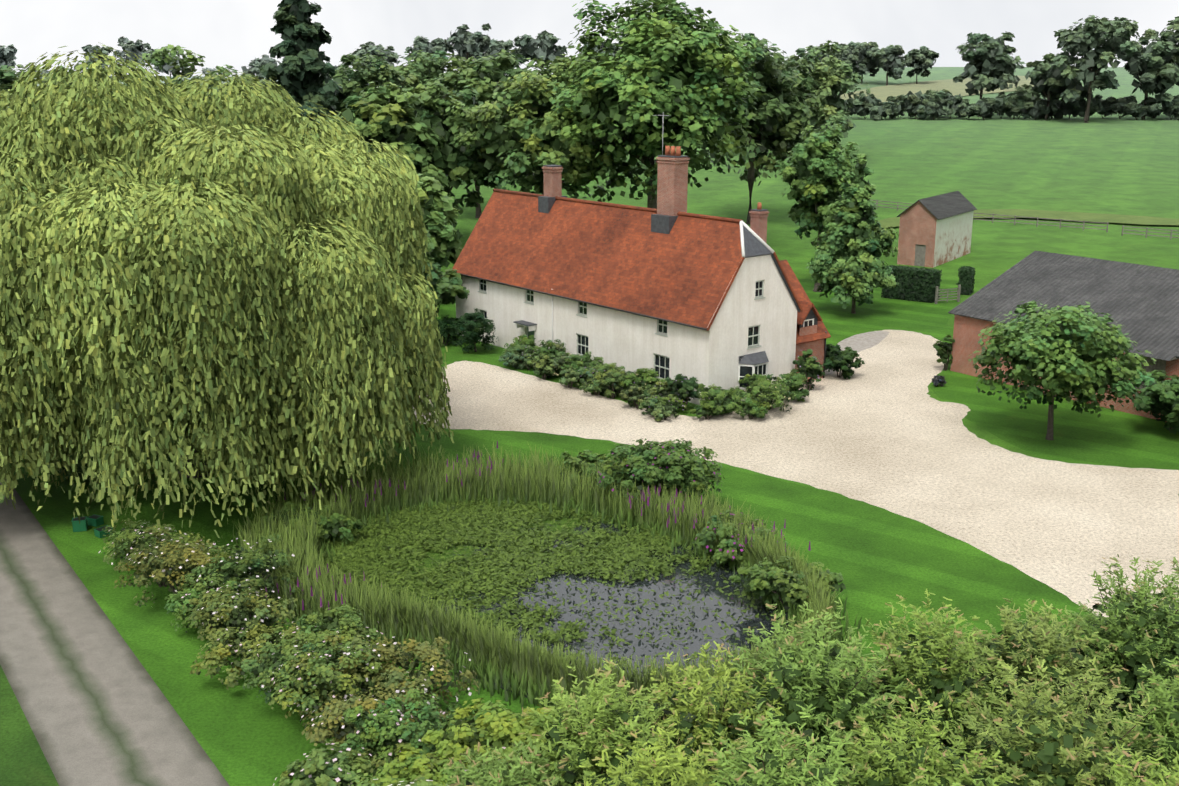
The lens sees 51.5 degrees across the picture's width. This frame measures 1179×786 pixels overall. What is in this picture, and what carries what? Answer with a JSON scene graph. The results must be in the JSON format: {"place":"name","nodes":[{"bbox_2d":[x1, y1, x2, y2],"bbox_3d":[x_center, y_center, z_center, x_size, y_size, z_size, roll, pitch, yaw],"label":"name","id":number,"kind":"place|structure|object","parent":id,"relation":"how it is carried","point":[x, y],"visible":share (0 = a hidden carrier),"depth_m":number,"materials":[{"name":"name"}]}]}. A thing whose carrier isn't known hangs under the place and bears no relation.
{"place":"outdoors","nodes":[
{"label":"outdoors","id":0,"kind":"place"},
{"bbox_2d":[0,665,58,785],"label":"lawn","id":1,"kind":"structure","parent":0,"point":[23,761],"depth_m":35.76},
{"bbox_2d":[0,479,229,785],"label":"driveway track","id":2,"kind":"structure","parent":0,"point":[98,709],"depth_m":39.66,"materials":[{"name":"gravel"}]},
{"bbox_2d":[325,508,790,719],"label":"pond water","id":3,"kind":"structure","parent":0,"point":[644,646],"depth_m":45.26,"materials":[{"name":"liquid"}]},
{"bbox_2d":[318,496,796,689],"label":"pond plants","id":4,"kind":"object","parent":3,"relation":"on","point":[363,546],"visible":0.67,"depth_m":49.25,"materials":[{"name":"green plant"}]},
{"bbox_2d":[1,387,1162,785],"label":"lawn","id":5,"kind":"structure","parent":0,"point":[877,557],"depth_m":48.64,"materials":[{"name":"plant"}]},
{"bbox_2d":[99,518,179,564],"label":"bramble shrub","id":6,"kind":"object","parent":5,"relation":"on","point":[133,525],"visible":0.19,"depth_m":48.84,"materials":[{"name":"green plant"}]},
{"bbox_2d":[103,526,225,586],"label":"bramble shrub","id":7,"kind":"object","parent":5,"relation":"on","point":[139,539],"visible":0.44,"depth_m":46.61,"materials":[{"name":"green plant"}]},
{"bbox_2d":[113,524,230,606],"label":"bramble shrub","id":8,"kind":"object","parent":5,"relation":"on","point":[176,562],"visible":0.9,"depth_m":44.41,"materials":[{"name":"green plant"}]},
{"bbox_2d":[164,578,257,632],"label":"bramble shrub","id":9,"kind":"object","parent":5,"relation":"on","point":[185,596],"visible":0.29,"depth_m":42.66,"materials":[{"name":"green plant"}]},
{"bbox_2d":[0,42,453,538],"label":"weeping willow tree","id":10,"kind":"object","parent":5,"relation":"on","point":[209,290],"visible":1,"depth_m":49.51,"materials":[{"name":"green plant"}]},
{"bbox_2d":[182,578,298,649],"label":"bramble shrub","id":11,"kind":"object","parent":5,"relation":"on","point":[239,612],"visible":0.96,"depth_m":40.90,"materials":[{"name":"green plant"}]},
{"bbox_2d":[181,534,299,615],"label":"bramble shrub","id":12,"kind":"object","parent":5,"relation":"on","point":[242,567],"visible":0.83,"depth_m":43.81,"materials":[{"name":"green plant"}]},
{"bbox_2d":[190,620,349,689],"bbox_3d":[-10.183,8.523,39.691,5.069,1.898,3.560,0,15,1],"label":"bramble shrub","id":13,"kind":"object","parent":5,"relation":"on","point":[243,648],"visible":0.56,"depth_m":39.15,"materials":[{"name":"green plant"}]},
{"bbox_2d":[241,633,336,706],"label":"bramble shrub","id":14,"kind":"object","parent":5,"relation":"on","point":[278,658],"visible":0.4,"depth_m":37.13,"materials":[{"name":"green plant"}]},
{"bbox_2d":[260,502,364,545],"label":"pond shrub","id":15,"kind":"object","parent":5,"relation":"on","point":[333,527],"visible":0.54,"depth_m":50.82,"materials":[{"name":"green plant"}]},
{"bbox_2d":[273,740,373,785],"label":"elder shrub","id":16,"kind":"object","parent":5,"relation":"on","point":[321,767],"visible":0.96,"depth_m":32.27,"materials":[{"name":"green plant"}]},
{"bbox_2d":[268,604,388,674],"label":"bramble shrub","id":17,"kind":"object","parent":5,"relation":"on","point":[347,623],"visible":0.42,"depth_m":40.16,"materials":[{"name":"green plant"}]},
{"bbox_2d":[263,630,400,724],"bbox_3d":[-7.703,8.786,36.630,4.237,2.859,3.345,0,15,1],"label":"bramble shrub","id":18,"kind":"object","parent":5,"relation":"on","point":[322,684],"visible":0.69,"depth_m":36.18,"materials":[{"name":"green plant"}]},
{"bbox_2d":[298,683,457,760],"bbox_3d":[-6.241,9.552,35.523,4.693,2.257,3.424,0,15,1],"label":"bramble shrub","id":19,"kind":"object","parent":5,"relation":"on","point":[338,727],"visible":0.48,"depth_m":34.68,"materials":[{"name":"green plant"}]},
{"bbox_2d":[291,634,478,715],"bbox_3d":[-6.125,8.729,36.981,5.547,2.797,3.071,0,15,1],"label":"bramble shrub","id":20,"kind":"object","parent":5,"relation":"on","point":[394,675],"visible":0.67,"depth_m":36.65,"materials":[{"name":"green plant"}]},
{"bbox_2d":[343,685,467,765],"bbox_3d":[-5.016,9.614,33.824,3.417,2.690,3.296,-5,16,-19],"label":"bramble shrub","id":21,"kind":"object","parent":5,"relation":"on","point":[384,727],"visible":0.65,"depth_m":33.22,"materials":[{"name":"green plant"}]},
{"bbox_2d":[368,743,469,785],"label":"dogwood shrub","id":22,"kind":"object","parent":5,"relation":"on","point":[414,763],"visible":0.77,"depth_m":31.33,"materials":[{"name":"green plant"}]},
{"bbox_2d":[420,698,565,778],"bbox_3d":[-2.510,9.771,33.257,4.036,2.785,3.560,0,15,1],"label":"dogwood shrub","id":23,"kind":"object","parent":5,"relation":"on","point":[506,727],"visible":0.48,"depth_m":32.48,"materials":[{"name":"green plant"}]},
{"bbox_2d":[444,739,573,785],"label":"osier shrub","id":24,"kind":"object","parent":5,"relation":"on","point":[498,774],"visible":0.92,"depth_m":30.21,"materials":[{"name":"green plant"}]},
{"bbox_2d":[228,441,863,727],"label":"pond reeds","id":25,"kind":"object","parent":5,"relation":"on","point":[533,672],"visible":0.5,"depth_m":47.90,"materials":[{"name":"green plant"}]},
{"bbox_2d":[555,449,618,489],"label":"pond shrub","id":26,"kind":"object","parent":5,"relation":"on","point":[579,461],"visible":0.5,"depth_m":56.97,"materials":[{"name":"green plant"}]},
{"bbox_2d":[508,659,689,785],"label":"osier shrub","id":27,"kind":"object","parent":5,"relation":"on","point":[607,721],"visible":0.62,"depth_m":31.33,"materials":[{"name":"green plant"}]},
{"bbox_2d":[573,723,722,785],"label":"osier shrub","id":28,"kind":"object","parent":5,"relation":"on","point":[653,773],"visible":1,"depth_m":28.34,"materials":[{"name":"green plant"}]},
{"bbox_2d":[590,437,724,499],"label":"pond shrub","id":29,"kind":"object","parent":5,"relation":"on","point":[670,462],"visible":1,"depth_m":54.23,"materials":[{"name":"green plant"}]},
{"bbox_2d":[630,641,806,784],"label":"osier shrub","id":30,"kind":"object","parent":5,"relation":"on","point":[701,718],"visible":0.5,"depth_m":32.53,"materials":[{"name":"green plant"}]},
{"bbox_2d":[692,509,789,567],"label":"pond shrub","id":31,"kind":"object","parent":5,"relation":"on","point":[723,553],"visible":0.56,"depth_m":48.83,"materials":[{"name":"green plant"}]},
{"bbox_2d":[693,701,870,785],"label":"osier shrub","id":32,"kind":"object","parent":5,"relation":"on","point":[767,767],"visible":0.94,"depth_m":29.43,"materials":[{"name":"green plant"}]},
{"bbox_2d":[729,555,845,609],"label":"pond shrub","id":33,"kind":"object","parent":5,"relation":"on","point":[772,579],"visible":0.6,"depth_m":44.32,"materials":[{"name":"green plant"}]},
{"bbox_2d":[708,596,919,785],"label":"osier shrub","id":34,"kind":"object","parent":5,"relation":"on","point":[814,684],"visible":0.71,"depth_m":33.39,"materials":[{"name":"green plant"}]},
{"bbox_2d":[806,697,1025,785],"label":"osier shrub","id":35,"kind":"object","parent":5,"relation":"on","point":[919,762],"visible":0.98,"depth_m":30.11,"materials":[{"name":"green plant"}]},
{"bbox_2d":[847,589,1015,770],"bbox_3d":[9.832,8.277,35.535,5.480,4.691,5.214,0,15,1],"label":"osier shrub","id":36,"kind":"object","parent":5,"relation":"on","point":[933,673],"visible":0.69,"depth_m":34.80,"materials":[{"name":"green plant"}]},
{"bbox_2d":[952,598,1130,750],"bbox_3d":[13.383,8.162,36.896,5.687,4.224,5.913,0,15,1],"label":"osier shrub","id":37,"kind":"object","parent":5,"relation":"on","point":[1024,645],"visible":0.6,"depth_m":36.16,"materials":[{"name":"green plant"}]},
{"bbox_2d":[937,657,1175,785],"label":"osier shrub","id":38,"kind":"object","parent":5,"relation":"on","point":[1041,748],"visible":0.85,"depth_m":30.80,"materials":[{"name":"green plant"}]},
{"bbox_2d":[1057,554,1178,726],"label":"osier shrub","id":39,"kind":"object","parent":5,"relation":"on","point":[1130,634],"visible":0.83,"depth_m":37.29,"materials":[{"name":"green plant"}]},
{"bbox_2d":[1081,740,1178,785],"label":"osier shrub","id":40,"kind":"object","parent":5,"relation":"on","point":[1118,779],"visible":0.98,"depth_m":27.57,"materials":[{"name":"green plant"}]},
{"bbox_2d":[1100,657,1178,785],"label":"osier shrub","id":41,"kind":"object","parent":5,"relation":"on","point":[1165,714],"visible":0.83,"depth_m":32.27,"materials":[{"name":"green plant"}]},
{"bbox_2d":[0,0,1178,75],"label":"sky","id":42,"kind":"structure","parent":0,"point":[233,33],"materials":[{"name":"white"}]},
{"bbox_2d":[17,67,1178,458],"bbox_3d":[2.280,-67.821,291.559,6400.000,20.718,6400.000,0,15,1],"label":"terrain","id":43,"kind":"structure","parent":0,"point":[1111,165],"depth_m":186.74,"materials":[{"name":"plant"}]},
{"bbox_2d":[0,64,68,105],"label":"tree","id":44,"kind":"object","parent":43,"relation":"on","point":[8,76],"visible":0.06,"depth_m":144.61,"materials":[{"name":"green plant"}]},
{"bbox_2d":[108,36,154,83],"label":"skyline tree","id":45,"kind":"object","parent":43,"relation":"on","point":[137,47],"visible":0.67,"depth_m":545.71,"materials":[{"name":"green plant"}]},
{"bbox_2d":[142,44,236,102],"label":"tree","id":46,"kind":"object","parent":43,"relation":"on","point":[161,52],"visible":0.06,"depth_m":151.46,"materials":[{"name":"green plant"}]},
{"bbox_2d":[258,0,342,132],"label":"pine tree","id":47,"kind":"object","parent":43,"relation":"on","point":[300,69],"visible":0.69,"depth_m":140.24,"materials":[{"name":"green plant"}]},
{"bbox_2d":[320,48,419,118],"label":"tree","id":48,"kind":"object","parent":43,"relation":"on","point":[360,78],"visible":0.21,"depth_m":173.46,"materials":[{"name":"green plant"}]},
{"bbox_2d":[349,41,400,72],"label":"skyline tree","id":49,"kind":"object","parent":43,"relation":"on","point":[370,46],"visible":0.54,"depth_m":443.55,"materials":[{"name":"green plant"}]},
{"bbox_2d":[325,82,447,184],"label":"tree","id":50,"kind":"object","parent":43,"relation":"on","point":[379,114],"visible":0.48,"depth_m":124.31,"materials":[{"name":"green plant"}]},
{"bbox_2d":[377,50,467,107],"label":"tree","id":51,"kind":"object","parent":43,"relation":"on","point":[430,71],"visible":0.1,"depth_m":182.87,"materials":[{"name":"green plant"}]},
{"bbox_2d":[406,36,454,66],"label":"skyline tree","id":52,"kind":"object","parent":43,"relation":"on","point":[424,44],"visible":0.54,"depth_m":435.91,"materials":[{"name":"green plant"}]},
{"bbox_2d":[413,173,462,267],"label":"tree","id":53,"kind":"object","parent":43,"relation":"on","point":[440,215],"visible":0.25,"depth_m":101.18,"materials":[{"name":"green plant"}]},
{"bbox_2d":[398,81,501,226],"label":"tree","id":54,"kind":"object","parent":43,"relation":"on","point":[450,162],"visible":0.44,"depth_m":130.62,"materials":[{"name":"green plant"}]},
{"bbox_2d":[444,23,490,58],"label":"skyline tree","id":55,"kind":"object","parent":43,"relation":"on","point":[464,43],"visible":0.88,"depth_m":436.34,"materials":[{"name":"green plant"}]},
{"bbox_2d":[433,49,527,217],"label":"tree","id":56,"kind":"object","parent":43,"relation":"on","point":[483,77],"visible":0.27,"depth_m":150.71,"materials":[{"name":"green plant"}]},
{"bbox_2d":[514,30,566,70],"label":"skyline tree","id":57,"kind":"object","parent":43,"relation":"on","point":[545,41],"visible":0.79,"depth_m":404.38,"materials":[{"name":"green plant"}]},
{"bbox_2d":[445,54,637,201],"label":"oak tree","id":58,"kind":"object","parent":43,"relation":"on","point":[532,144],"visible":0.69,"depth_m":125.29,"materials":[{"name":"green plant"}]},
{"bbox_2d":[590,368,629,398],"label":"bed plant","id":59,"kind":"object","parent":43,"relation":"on","point":[611,380],"visible":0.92,"depth_m":73.59,"materials":[{"name":"green plant"}]},
{"bbox_2d":[456,254,799,405],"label":"house walls","id":60,"kind":"structure","parent":43,"relation":"on","point":[752,330],"depth_m":75.02,"materials":[{"name":"paint"}]},
{"bbox_2d":[460,273,706,329],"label":"gutter","id":61,"kind":"object","parent":60,"relation":"attached to","point":[588,302],"visible":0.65,"depth_m":78.38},
{"bbox_2d":[452,192,802,330],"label":"house roof","id":62,"kind":"structure","parent":60,"relation":"on","point":[684,269],"depth_m":79.33,"materials":[{"name":"tile"}]},
{"bbox_2d":[538,165,566,212],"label":"chimney","id":63,"kind":"object","parent":62,"relation":"on","point":[552,174],"visible":0.83,"depth_m":86.07,"materials":[{"name":"brick"}]},
{"bbox_2d":[651,146,689,233],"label":"chimney","id":64,"kind":"object","parent":62,"relation":"on","point":[672,180],"visible":0.92,"depth_m":76.64,"materials":[{"name":"brick"}]},
{"bbox_2d":[493,188,774,256],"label":"roof ridge","id":65,"kind":"structure","parent":60,"relation":"on","point":[739,221],"depth_m":78.55,"materials":[{"name":"ceramic"}]},
{"bbox_2d":[619,368,665,391],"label":"border plant","id":66,"kind":"object","parent":43,"relation":"on","point":[647,375],"visible":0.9,"depth_m":73.10,"materials":[{"name":"green plant"}]},
{"bbox_2d":[549,0,767,208],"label":"oak tree","id":67,"kind":"object","parent":43,"relation":"on","point":[678,67],"visible":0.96,"depth_m":120.65,"materials":[{"name":"green plant"}]},
{"bbox_2d":[665,374,699,409],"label":"border plant","id":68,"kind":"object","parent":43,"relation":"on","point":[687,387],"visible":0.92,"depth_m":70.94,"materials":[{"name":"green plant"}]},
{"bbox_2d":[704,33,827,223],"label":"oak tree","id":69,"kind":"object","parent":43,"relation":"on","point":[780,120],"visible":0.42,"depth_m":146.03,"materials":[{"name":"green plant"}]},
{"bbox_2d":[412,330,1178,616],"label":"gravel drive","id":70,"kind":"structure","parent":43,"relation":"on","point":[881,428],"depth_m":62.49,"materials":[{"name":"gravel"}]},
{"bbox_2d":[695,383,745,414],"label":"border plant","id":71,"kind":"object","parent":70,"relation":"on","point":[713,393],"visible":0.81,"depth_m":69.98,"materials":[{"name":"green plant"}]},
{"bbox_2d":[728,374,799,414],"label":"border plant","id":72,"kind":"object","parent":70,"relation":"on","point":[774,392],"visible":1,"depth_m":70.17,"materials":[{"name":"green plant"}]},
{"bbox_2d":[779,370,808,401],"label":"border plant","id":73,"kind":"object","parent":70,"relation":"on","point":[794,380],"visible":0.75,"depth_m":72.78,"materials":[{"name":"green plant"}]},
{"bbox_2d":[792,349,824,390],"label":"border plant","id":74,"kind":"object","parent":70,"relation":"on","point":[810,367],"visible":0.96,"depth_m":75.47,"materials":[{"name":"green plant"}]},
{"bbox_2d":[822,344,864,378],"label":"garden shrub","id":75,"kind":"object","parent":70,"relation":"on","point":[837,358],"visible":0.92,"depth_m":78.51,"materials":[{"name":"green plant"}]},
{"bbox_2d":[784,40,870,150],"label":"tree","id":76,"kind":"object","parent":43,"relation":"on","point":[833,78],"visible":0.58,"depth_m":206.40,"materials":[{"name":"green plant"}]},
{"bbox_2d":[848,41,879,82],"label":"tree","id":77,"kind":"object","parent":43,"relation":"on","point":[864,62],"visible":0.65,"depth_m":384.25,"materials":[{"name":"green plant"}]},
{"bbox_2d":[869,45,911,84],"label":"tree","id":78,"kind":"object","parent":43,"relation":"on","point":[891,61],"visible":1,"depth_m":377.74,"materials":[{"name":"green plant"}]},
{"bbox_2d":[881,265,941,302],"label":"clipped hedge","id":79,"kind":"object","parent":43,"relation":"on","point":[917,284],"visible":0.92,"depth_m":105.09,"materials":[{"name":"green plant"}]},
{"bbox_2d":[904,46,938,83],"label":"tree","id":80,"kind":"object","parent":43,"relation":"on","point":[922,58],"visible":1,"depth_m":379.67,"materials":[{"name":"green plant"}]},
{"bbox_2d":[897,201,973,267],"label":"outbuilding walls","id":81,"kind":"structure","parent":43,"relation":"on","point":[927,238],"depth_m":123.51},
{"bbox_2d":[897,191,976,219],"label":"outbuilding roof","id":82,"kind":"structure","parent":81,"relation":"on","point":[945,205],"depth_m":125.53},
{"bbox_2d":[917,98,953,119],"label":"hedgerow","id":83,"kind":"object","parent":43,"relation":"on","point":[937,107],"visible":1,"depth_m":276.44,"materials":[{"name":"green plant"}]},
{"bbox_2d":[840,76,1033,101],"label":"field crop","id":84,"kind":"object","parent":43,"relation":"on","point":[882,93],"visible":0.29,"depth_m":369.68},
{"bbox_2d":[967,97,1004,119],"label":"hedgerow","id":85,"kind":"object","parent":43,"relation":"on","point":[983,107],"visible":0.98,"depth_m":274.84,"materials":[{"name":"green plant"}]},
{"bbox_2d":[953,31,1024,116],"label":"tree","id":86,"kind":"object","parent":43,"relation":"on","point":[989,66],"visible":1,"depth_m":280.71,"materials":[{"name":"green plant"}]},
{"bbox_2d":[1020,93,1059,119],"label":"hedgerow","id":87,"kind":"object","parent":43,"relation":"on","point":[1037,108],"visible":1,"depth_m":274.06,"materials":[{"name":"green plant"}]},
{"bbox_2d":[1013,52,1070,119],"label":"tree","id":88,"kind":"object","parent":43,"relation":"on","point":[1048,81],"visible":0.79,"depth_m":271.43,"materials":[{"name":"green plant"}]},
{"bbox_2d":[928,326,1178,469],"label":"lawn","id":89,"kind":"structure","parent":43,"relation":"on","point":[1107,437],"depth_m":67.93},
{"bbox_2d":[968,300,1155,439],"bbox_3d":[24.559,-1.312,64.910,8.560,7.905,10.274,0,15,1],"label":"tree","id":90,"kind":"object","parent":89,"relation":"on","point":[1061,352],"visible":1,"depth_m":62.19,"materials":[{"name":"green plant"}]},
{"bbox_2d":[1132,370,1178,434],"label":"shrub","id":91,"kind":"object","parent":89,"relation":"on","point":[1158,396],"visible":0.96,"depth_m":65.69,"materials":[{"name":"green plant"}]},
{"bbox_2d":[950,315,1178,421],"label":"barn walls","id":92,"kind":"structure","parent":43,"relation":"on","point":[966,337],"depth_m":78.04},
{"bbox_2d":[948,251,1178,357],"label":"barn roof","id":93,"kind":"structure","parent":92,"relation":"on","point":[1140,302],"depth_m":77.29,"materials":[{"name":"tile"}]},
{"bbox_2d":[1050,15,1139,122],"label":"tree","id":94,"kind":"object","parent":43,"relation":"on","point":[1089,36],"visible":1,"depth_m":261.77,"materials":[{"name":"green plant"}]},
{"bbox_2d":[1116,30,1178,119],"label":"tree","id":95,"kind":"object","parent":43,"relation":"on","point":[1151,63],"visible":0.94,"depth_m":269.38,"materials":[{"name":"green plant"}]},
{"bbox_2d":[408,279,961,396],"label":"lawn","id":96,"kind":"structure","parent":0,"point":[880,314],"depth_m":98.03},
{"bbox_2d":[418,257,469,319],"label":"garden tree","id":97,"kind":"object","parent":96,"relation":"on","point":[447,286],"visible":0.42,"depth_m":87.54,"materials":[{"name":"green plant"}]},
{"bbox_2d":[436,315,464,345],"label":"shrub","id":98,"kind":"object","parent":96,"relation":"on","point":[449,330],"depth_m":87.88,"materials":[{"name":"green plant"}]},
{"bbox_2d":[452,308,498,352],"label":"shrub","id":99,"kind":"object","parent":96,"relation":"on","point":[472,329],"depth_m":85.08,"materials":[{"name":"green plant"}]},
{"bbox_2d":[775,123,859,291],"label":"round tree","id":100,"kind":"object","parent":96,"relation":"on","point":[814,170],"visible":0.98,"depth_m":105.77,"materials":[{"name":"green plant"}]},
{"bbox_2d":[805,153,898,313],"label":"cone tree","id":101,"kind":"object","parent":96,"relation":"on","point":[848,252],"visible":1,"depth_m":97.36,"materials":[{"name":"green plant"}]},
{"bbox_2d":[795,309,826,380],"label":"extension walls","id":102,"kind":"structure","parent":0,"point":[808,326],"depth_m":77.41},
{"bbox_2d":[779,260,830,344],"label":"extension roof","id":103,"kind":"structure","parent":102,"relation":"on","point":[807,305],"depth_m":77.94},
{"bbox_2d":[749,202,768,242],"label":"chimney","id":104,"kind":"object","parent":103,"relation":"on","point":[759,215],"visible":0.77,"depth_m":77.78,"materials":[{"name":"brick"}]},
{"bbox_2d":[825,331,889,375],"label":"patio paving","id":105,"kind":"structure","parent":0,"point":[858,343],"depth_m":89.67,"materials":[{"name":"stone"}]},
{"bbox_2d":[869,209,1178,227],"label":"dirt track","id":106,"kind":"structure","parent":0,"point":[1063,215],"depth_m":154.86,"materials":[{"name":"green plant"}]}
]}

